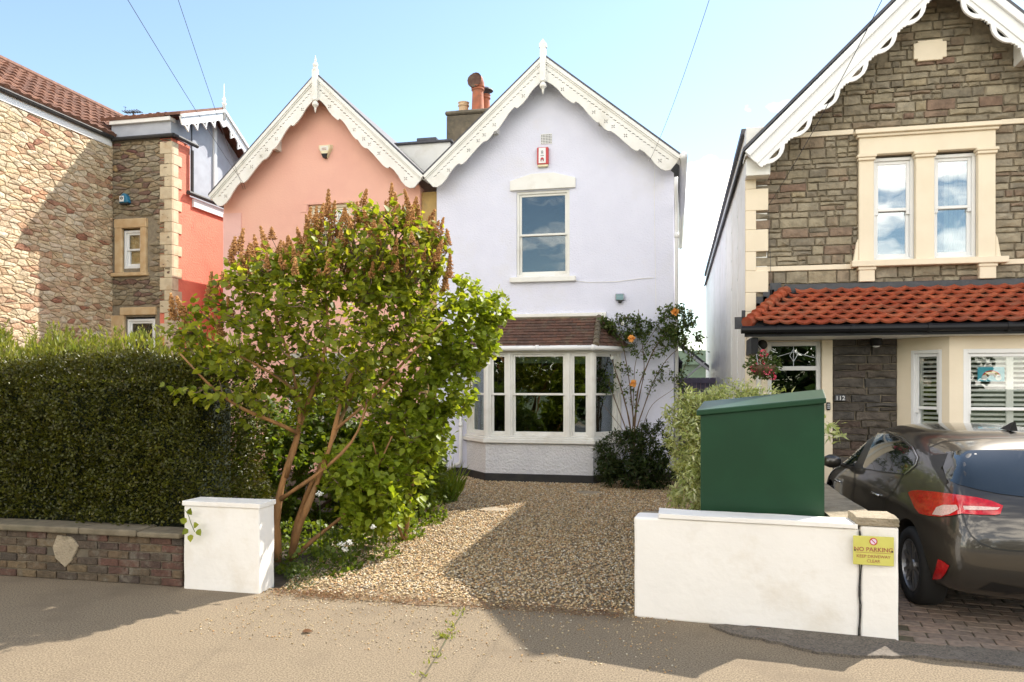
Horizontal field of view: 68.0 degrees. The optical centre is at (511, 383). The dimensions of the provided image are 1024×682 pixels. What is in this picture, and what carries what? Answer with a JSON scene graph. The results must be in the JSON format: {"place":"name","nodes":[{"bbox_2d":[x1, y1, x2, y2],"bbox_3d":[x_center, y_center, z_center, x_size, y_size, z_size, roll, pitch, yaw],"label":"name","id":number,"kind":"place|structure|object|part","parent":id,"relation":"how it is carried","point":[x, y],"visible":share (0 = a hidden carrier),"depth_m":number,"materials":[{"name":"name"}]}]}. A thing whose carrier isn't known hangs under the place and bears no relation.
{"place":"outdoors","nodes":[
{"label":"outdoors","id":0,"kind":"place"},
{"bbox_2d":[208,55,428,472],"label":"pink house","id":1,"kind":"structure","parent":0,"point":[288,174],"depth_m":15.79,"materials":[{"name":"paint"}]},
{"bbox_2d":[128,0,244,186],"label":"overhead cable","id":2,"kind":"object","parent":1,"relation":"attached to","point":[180,85],"visible":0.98,"depth_m":9.95,"materials":[{"name":"grey metal"}]},
{"bbox_2d":[178,0,242,186],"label":"overhead cable","id":3,"kind":"object","parent":1,"relation":"attached to","point":[208,89],"visible":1,"depth_m":10.87,"materials":[{"name":"grey metal"}]},
{"bbox_2d":[289,353,353,433],"bbox_3d":[-3.935,0.200,16.054,1.696,1.900,0.640,0,0,12],"label":"window","id":4,"kind":"structure","parent":1,"relation":"in","point":[294,354],"depth_m":16.31,"materials":[{"name":"white paint"}]},
{"bbox_2d":[319,145,332,158],"bbox_3d":[-3.875,-4.824,15.726,0.306,0.280,0.095,0,0,12],"label":"alarm box","id":5,"kind":"object","parent":1,"relation":"attached to","point":[325,150],"visible":1,"depth_m":15.69,"materials":[{"name":"beige plastic"}]},
{"bbox_2d":[301,200,356,259],"bbox_3d":[-3.751,-3.172,16.025,1.264,1.343,0.660,0,0,12],"label":"window","id":6,"kind":"structure","parent":1,"relation":"in","point":[340,207],"depth_m":15.85,"materials":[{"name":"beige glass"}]},
{"bbox_2d":[231,457,686,587],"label":"garden ground","id":7,"kind":"structure","parent":0,"point":[279,580],"depth_m":8.52,"materials":[{"name":"brown soil"}]},
{"bbox_2d":[0,55,248,382],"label":"rubble house","id":8,"kind":"structure","parent":7,"relation":"on","point":[81,245],"depth_m":16.30,"materials":[{"name":"stone"}]},
{"bbox_2d":[119,193,130,204],"bbox_3d":[-8.413,-4.019,16.483,0.223,0.234,0.134,0,0,12],"label":"alarm box","id":9,"kind":"object","parent":8,"relation":"attached to","point":[124,198],"visible":1,"depth_m":16.43,"materials":[{"name":"blue plastic"}]},
{"bbox_2d":[124,229,139,268],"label":"window","id":10,"kind":"structure","parent":8,"relation":"in","point":[132,237],"depth_m":16.64,"materials":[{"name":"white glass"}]},
{"bbox_2d":[122,107,142,113],"bbox_3d":[-9.773,-6.723,19.509,0.522,0.864,0.240,0,0,12],"label":"tv aerial","id":11,"kind":"object","parent":8,"relation":"attached to","point":[132,111],"visible":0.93,"depth_m":19.48,"materials":[{"name":"grey metal"}]},
{"bbox_2d":[128,318,154,352],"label":"window","id":12,"kind":"structure","parent":8,"relation":"in","point":[147,323],"depth_m":16.59,"materials":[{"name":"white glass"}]},
{"bbox_2d":[0,318,257,432],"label":"feathery shrub","id":13,"kind":"object","parent":7,"relation":"on","point":[34,347],"visible":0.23,"depth_m":9.28,"materials":[{"name":"green plant"}]},
{"bbox_2d":[0,344,275,526],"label":"clipped hedge","id":14,"kind":"object","parent":7,"relation":"on","point":[129,451],"visible":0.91,"depth_m":7.49,"materials":[{"name":"green plant"}]},
{"bbox_2d":[154,182,457,561],"bbox_3d":[-2.031,-0.138,7.894,2.788,4.056,2.311,0,0,12],"label":"lilac tree","id":15,"kind":"object","parent":7,"relation":"on","point":[308,264],"visible":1,"depth_m":7.69,"materials":[{"name":"green plant"}]},
{"bbox_2d":[231,380,457,528],"bbox_3d":[-2.227,0.966,10.364,3.556,2.127,1.666,0,0,-29],"label":"garden shrub","id":16,"kind":"object","parent":7,"relation":"on","point":[317,438],"visible":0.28,"depth_m":9.81,"materials":[{"name":"green plant"}]},
{"bbox_2d":[275,473,457,578],"bbox_3d":[-1.840,1.558,10.434,2.005,0.693,6.560,0,0,6],"label":"ground cover","id":17,"kind":"object","parent":7,"relation":"on","point":[326,542],"visible":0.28,"depth_m":8.45,"materials":[{"name":"green plant"}]},
{"bbox_2d":[316,491,323,563],"bbox_3d":[-1.933,1.459,7.598,0.082,0.782,0.078,0,0,12],"label":"white flower","id":18,"kind":"object","parent":17,"relation":"in","point":[318,493],"visible":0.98,"depth_m":7.61,"materials":[{"name":"white plant"}]},
{"bbox_2d":[337,541,345,567],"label":"white flower","id":19,"kind":"object","parent":17,"relation":"in","point":[341,543],"visible":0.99,"depth_m":7.40,"materials":[{"name":"white plant"}]},
{"bbox_2d":[280,476,694,616],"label":"gravel drive","id":20,"kind":"structure","parent":7,"relation":"on","point":[414,594],"depth_m":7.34,"materials":[{"name":"beige gravel"}]},
{"bbox_2d":[274,543,372,589],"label":"flower bed plants","id":21,"kind":"object","parent":20,"relation":"on","point":[309,568],"visible":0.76,"depth_m":7.35,"materials":[{"name":"green plant"}]},
{"bbox_2d":[342,547,348,568],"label":"white flower","id":22,"kind":"object","parent":20,"relation":"on","point":[345,550],"visible":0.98,"depth_m":7.40,"materials":[{"name":"white plant"}]},
{"bbox_2d":[347,539,353,570],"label":"white flower","id":23,"kind":"object","parent":20,"relation":"on","point":[349,541],"visible":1,"depth_m":7.40,"materials":[{"name":"white plant"}]},
{"bbox_2d":[370,524,374,570],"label":"white flower","id":24,"kind":"object","parent":20,"relation":"on","point":[372,527],"visible":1,"depth_m":7.41,"materials":[{"name":"white plant"}]},
{"bbox_2d":[313,272,515,541],"bbox_3d":[-1.151,0.294,8.512,2.410,3.178,1.278,0,0,-37],"label":"leafy shrub","id":25,"kind":"object","parent":20,"relation":"on","point":[380,496],"visible":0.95,"depth_m":8.40,"materials":[{"name":"green plant"}]},
{"bbox_2d":[408,457,469,500],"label":"strap leaves","id":26,"kind":"object","parent":20,"relation":"on","point":[459,484],"visible":0.23,"depth_m":11.92,"materials":[{"name":"green plant"}]},
{"bbox_2d":[267,585,626,621],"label":"gravel","id":27,"kind":"structure","parent":20,"relation":"on","point":[342,593],"depth_m":6.43,"materials":[{"name":"beige gravel"}]},
{"bbox_2d":[477,507,507,511],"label":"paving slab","id":28,"kind":"structure","parent":20,"relation":"on","point":[494,509],"depth_m":11.08,"materials":[{"name":"stone"}]},
{"bbox_2d":[577,491,601,493],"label":"paving slab","id":29,"kind":"structure","parent":20,"relation":"on","point":[589,492],"depth_m":12.80,"materials":[{"name":"stone"}]},
{"bbox_2d":[591,416,678,489],"bbox_3d":[2.221,1.230,13.387,1.655,1.376,1.106,0,0,12],"label":"dark shrub","id":30,"kind":"object","parent":20,"relation":"on","point":[638,461],"visible":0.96,"depth_m":13.24,"materials":[{"name":"green plant"}]},
{"bbox_2d":[584,302,708,482],"bbox_3d":[2.461,0.165,14.092,2.358,3.378,0.548,0,0,12],"label":"climbing rose","id":31,"kind":"object","parent":20,"relation":"on","point":[673,333],"visible":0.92,"depth_m":14.05,"materials":[{"name":"plant"}]},
{"bbox_2d":[642,511,658,512],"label":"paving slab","id":32,"kind":"structure","parent":20,"relation":"on","point":[650,511],"depth_m":10.88,"materials":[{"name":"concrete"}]},
{"bbox_2d":[658,377,848,509],"bbox_3d":[2.439,0.892,8.262,1.580,1.976,2.368,0,0,1],"label":"variegated shrub","id":33,"kind":"object","parent":20,"relation":"on","point":[690,403],"visible":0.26,"depth_m":8.61,"materials":[{"name":"green plant"}]},
{"bbox_2d":[696,389,825,516],"bbox_3d":[2.063,0.947,6.290,0.983,1.806,0.560,0,0,20],"label":"storage cabinet","id":34,"kind":"object","parent":20,"relation":"on","point":[764,454],"visible":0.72,"depth_m":6.05,"materials":[{"name":"green metal"}]},
{"bbox_2d":[394,39,687,483],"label":"white house","id":35,"kind":"structure","parent":7,"relation":"on","point":[574,237],"depth_m":14.62,"materials":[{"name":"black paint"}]},
{"bbox_2d":[469,369,483,435],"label":"window","id":36,"kind":"structure","parent":35,"relation":"in","point":[476,420],"depth_m":14.86,"materials":[{"name":"white paint"}]},
{"bbox_2d":[489,353,507,435],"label":"window","id":37,"kind":"structure","parent":35,"relation":"in","point":[491,366],"depth_m":14.39,"materials":[{"name":"white paint"}]},
{"bbox_2d":[511,352,566,436],"bbox_3d":[0.512,0.200,14.244,1.060,1.576,0.120,0,0,12],"label":"window","id":38,"kind":"structure","parent":35,"relation":"in","point":[546,354],"depth_m":14.23,"materials":[{"name":"white paint"}]},
{"bbox_2d":[537,147,548,167],"bbox_3d":[0.601,-4.412,14.762,0.225,0.378,0.088,0,0,12],"label":"alarm box","id":39,"kind":"object","parent":35,"relation":"attached to","point":[542,156],"visible":1,"depth_m":14.73,"materials":[{"name":"red"}]},
{"bbox_2d":[510,172,575,282],"bbox_3d":[0.655,-3.046,15.036,1.301,2.118,0.650,0,0,12],"label":"window","id":40,"kind":"structure","parent":35,"relation":"in","point":[543,217],"depth_m":15.29,"materials":[{"name":"white paint"}]},
{"bbox_2d":[570,352,588,437],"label":"window","id":41,"kind":"structure","parent":35,"relation":"in","point":[572,395],"depth_m":14.06,"materials":[{"name":"white paint"}]},
{"bbox_2d":[596,352,617,436],"bbox_3d":[1.736,0.200,14.277,0.658,1.576,0.120,0,0,-42],"label":"window","id":42,"kind":"structure","parent":35,"relation":"in","point":[605,422],"depth_m":14.32,"materials":[{"name":"white paint"}]},
{"bbox_2d":[615,293,623,302],"bbox_3d":[2.053,-1.630,14.434,0.170,0.175,0.114,0,0,12],"label":"floodlight","id":43,"kind":"object","parent":35,"relation":"attached to","point":[619,297],"visible":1,"depth_m":14.39,"materials":[{"name":"silver metal"}]},
{"bbox_2d":[649,1,708,160],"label":"overhead cable","id":44,"kind":"object","parent":35,"relation":"attached to","point":[684,72],"visible":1,"depth_m":9.01,"materials":[{"name":"grey metal"}]},
{"bbox_2d":[674,353,683,371],"bbox_3d":[3.926,-0.497,18.079,0.320,0.490,0.191,0,0,12],"label":"wall lantern","id":45,"kind":"object","parent":35,"relation":"attached to","point":[680,361],"depth_m":18.01,"materials":[{"name":"black metal"}]},
{"bbox_2d":[674,378,715,455],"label":"side gate","id":46,"kind":"structure","parent":35,"relation":"attached to","point":[701,384],"depth_m":18.94,"materials":[{"name":"paint"}]},
{"bbox_2d":[678,344,708,441],"bbox_3d":[4.928,0.305,20.916,0.906,3.090,2.030,0,0,12],"label":"lean to roof","id":47,"kind":"object","parent":7,"relation":"on","point":[702,363],"visible":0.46,"depth_m":19.92,"materials":[{"name":"stone"}]},
{"bbox_2d":[824,483,867,517],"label":"dividing wall","id":48,"kind":"structure","parent":7,"relation":"on","point":[837,504],"depth_m":6.47,"materials":[{"name":"concrete"}]},
{"bbox_2d":[704,0,1023,482],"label":"stone house","id":49,"kind":"structure","parent":7,"relation":"on","point":[893,217],"depth_m":10.34,"materials":[{"name":"grey"}]},
{"bbox_2d":[742,349,782,379],"bbox_3d":[3.346,-0.299,10.139,0.501,0.541,0.461,0,0,-20],"label":"hanging basket","id":50,"kind":"object","parent":49,"relation":"hanging from","point":[767,369],"visible":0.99,"depth_m":10.05,"materials":[{"name":"wicker"}]},
{"bbox_2d":[758,340,767,349],"bbox_3d":[3.530,-0.552,10.706,0.140,0.136,0.120,0,0,12],"label":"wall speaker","id":51,"kind":"object","parent":49,"relation":"attached to","point":[762,344],"depth_m":10.65,"materials":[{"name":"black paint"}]},
{"bbox_2d":[768,0,881,294],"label":"overhead cable","id":52,"kind":"object","parent":49,"relation":"on","point":[814,128],"visible":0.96,"depth_m":9.25,"materials":[{"name":"grey metal"}]},
{"bbox_2d":[826,402,829,409],"bbox_3d":[4.391,0.308,10.527,0.050,0.110,0.044,0,0,12],"label":"key safe","id":53,"kind":"object","parent":49,"relation":"attached to","point":[827,405],"visible":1,"depth_m":10.51,"materials":[{"name":"black metal"}]},
{"bbox_2d":[835,395,845,400],"bbox_3d":[4.558,0.191,10.535,0.140,0.085,0.024,0,0,12],"label":"number plaque","id":54,"kind":"object","parent":49,"relation":"attached to","point":[840,397],"visible":1,"depth_m":10.52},
{"bbox_2d":[869,338,882,346],"bbox_3d":[4.939,-0.591,10.289,0.170,0.190,0.166,0,0,12],"label":"porch light","id":55,"kind":"object","parent":49,"relation":"attached to","point":[875,342],"visible":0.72,"depth_m":10.23,"materials":[{"name":"black metal"}]},
{"bbox_2d":[874,156,913,259],"bbox_3d":[5.347,-2.410,10.911,0.737,1.627,0.930,0,0,12],"label":"window","id":56,"kind":"structure","parent":49,"relation":"in","point":[893,177],"depth_m":11.26,"materials":[{"name":"white glass"}]},
{"bbox_2d":[911,349,972,423],"bbox_3d":[5.761,0.275,10.214,0.745,1.650,0.745,0,0,12],"label":"window","id":57,"kind":"structure","parent":49,"relation":"in","point":[926,365],"depth_m":10.19,"materials":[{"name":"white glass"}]},
{"bbox_2d":[934,153,975,257],"bbox_3d":[6.119,-2.410,10.745,0.800,1.627,0.930,0,0,12],"label":"window","id":58,"kind":"structure","parent":49,"relation":"in","point":[954,174],"depth_m":10.47,"materials":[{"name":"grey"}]},
{"bbox_2d":[963,348,1023,426],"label":"window","id":59,"kind":"structure","parent":49,"relation":"in","point":[994,402],"depth_m":9.76,"materials":[{"name":"white glass"}]},
{"bbox_2d":[977,367,1004,380],"bbox_3d":[6.158,-0.125,9.749,0.314,0.185,0.007,0,0,12],"label":"rainbow picture","id":60,"kind":"object","parent":59,"relation":"attached to","point":[990,373],"visible":1,"depth_m":9.75,"materials":[{"name":"multicoloured paper"}]},
{"bbox_2d":[0,575,1023,681],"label":"pavement","id":61,"kind":"structure","parent":0,"point":[59,630],"depth_m":5.34,"materials":[{"name":"beige concrete"}]},
{"bbox_2d":[0,518,184,586],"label":"brick wall","id":62,"kind":"structure","parent":61,"relation":"on","point":[116,553],"depth_m":7.11,"materials":[{"name":"brick"}]},
{"bbox_2d":[182,497,275,593],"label":"gate pier","id":63,"kind":"structure","parent":61,"relation":"on","point":[230,548],"depth_m":6.77,"materials":[{"name":"white paint"}]},
{"bbox_2d":[180,508,200,541],"bbox_3d":[-2.887,1.259,6.783,0.254,0.308,0.080,0,0,33],"label":"ivy sprig","id":64,"kind":"object","parent":63,"relation":"hanging from","point":[184,521],"visible":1,"depth_m":6.77,"materials":[{"name":"green plant"}]},
{"bbox_2d":[181,588,676,672],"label":"stray gravel","id":65,"kind":"structure","parent":61,"relation":"on","point":[446,600],"depth_m":5.96,"materials":[{"name":"beige gravel"}]},
{"bbox_2d":[410,608,464,676],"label":"crack weeds","id":66,"kind":"object","parent":61,"relation":"on","point":[442,635],"visible":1,"depth_m":5.52,"materials":[{"name":"green plant"}]},
{"bbox_2d":[418,610,464,681],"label":"pavement crack","id":67,"kind":"object","parent":61,"relation":"on","point":[440,649],"visible":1,"depth_m":5.24,"materials":[{"name":"grey concrete"}]},
{"bbox_2d":[634,508,898,639],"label":"white wall","id":68,"kind":"structure","parent":61,"relation":"on","point":[797,572],"depth_m":5.73,"materials":[{"name":"paint"}]},
{"bbox_2d":[853,535,893,565],"bbox_3d":[2.601,1.201,5.459,0.270,0.209,0.010,0,0,15],"label":"parking sign","id":69,"kind":"object","parent":68,"relation":"attached to","point":[874,550],"visible":1,"depth_m":5.46,"materials":[{"name":"yellow plastic"}]},
{"bbox_2d":[709,624,1023,669],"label":"tarmac patch","id":70,"kind":"object","parent":61,"relation":"on","point":[837,644],"visible":0.84,"depth_m":5.27,"materials":[{"name":"grey asphalt"}]},
{"bbox_2d":[0,0,1023,349],"label":"sky","id":71,"kind":"structure","parent":0,"point":[404,64],"materials":[{"name":"blue"}]},
{"bbox_2d":[678,350,705,378],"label":"garden shed","id":72,"kind":"structure","parent":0,"point":[699,372],"depth_m":32.02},
{"bbox_2d":[898,574,1023,651],"bbox_3d":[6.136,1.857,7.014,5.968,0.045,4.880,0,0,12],"label":"block paving","id":73,"kind":"structure","parent":0,"point":[917,631],"depth_m":5.88,"materials":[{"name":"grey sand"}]},
{"bbox_2d":[824,422,1023,604],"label":"parked car","id":74,"kind":"object","parent":73,"relation":"on","point":[950,496],"visible":0.91,"depth_m":6.04,"materials":[{"name":"grey paint"}]},
{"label":"side window","id":75,"kind":"part","parent":74,"relation":"part of","materials":[{"name":"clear glass"}]},
{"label":"side window","id":76,"kind":"part","parent":74,"relation":"part of","materials":[{"name":"black glass"}]}
]}

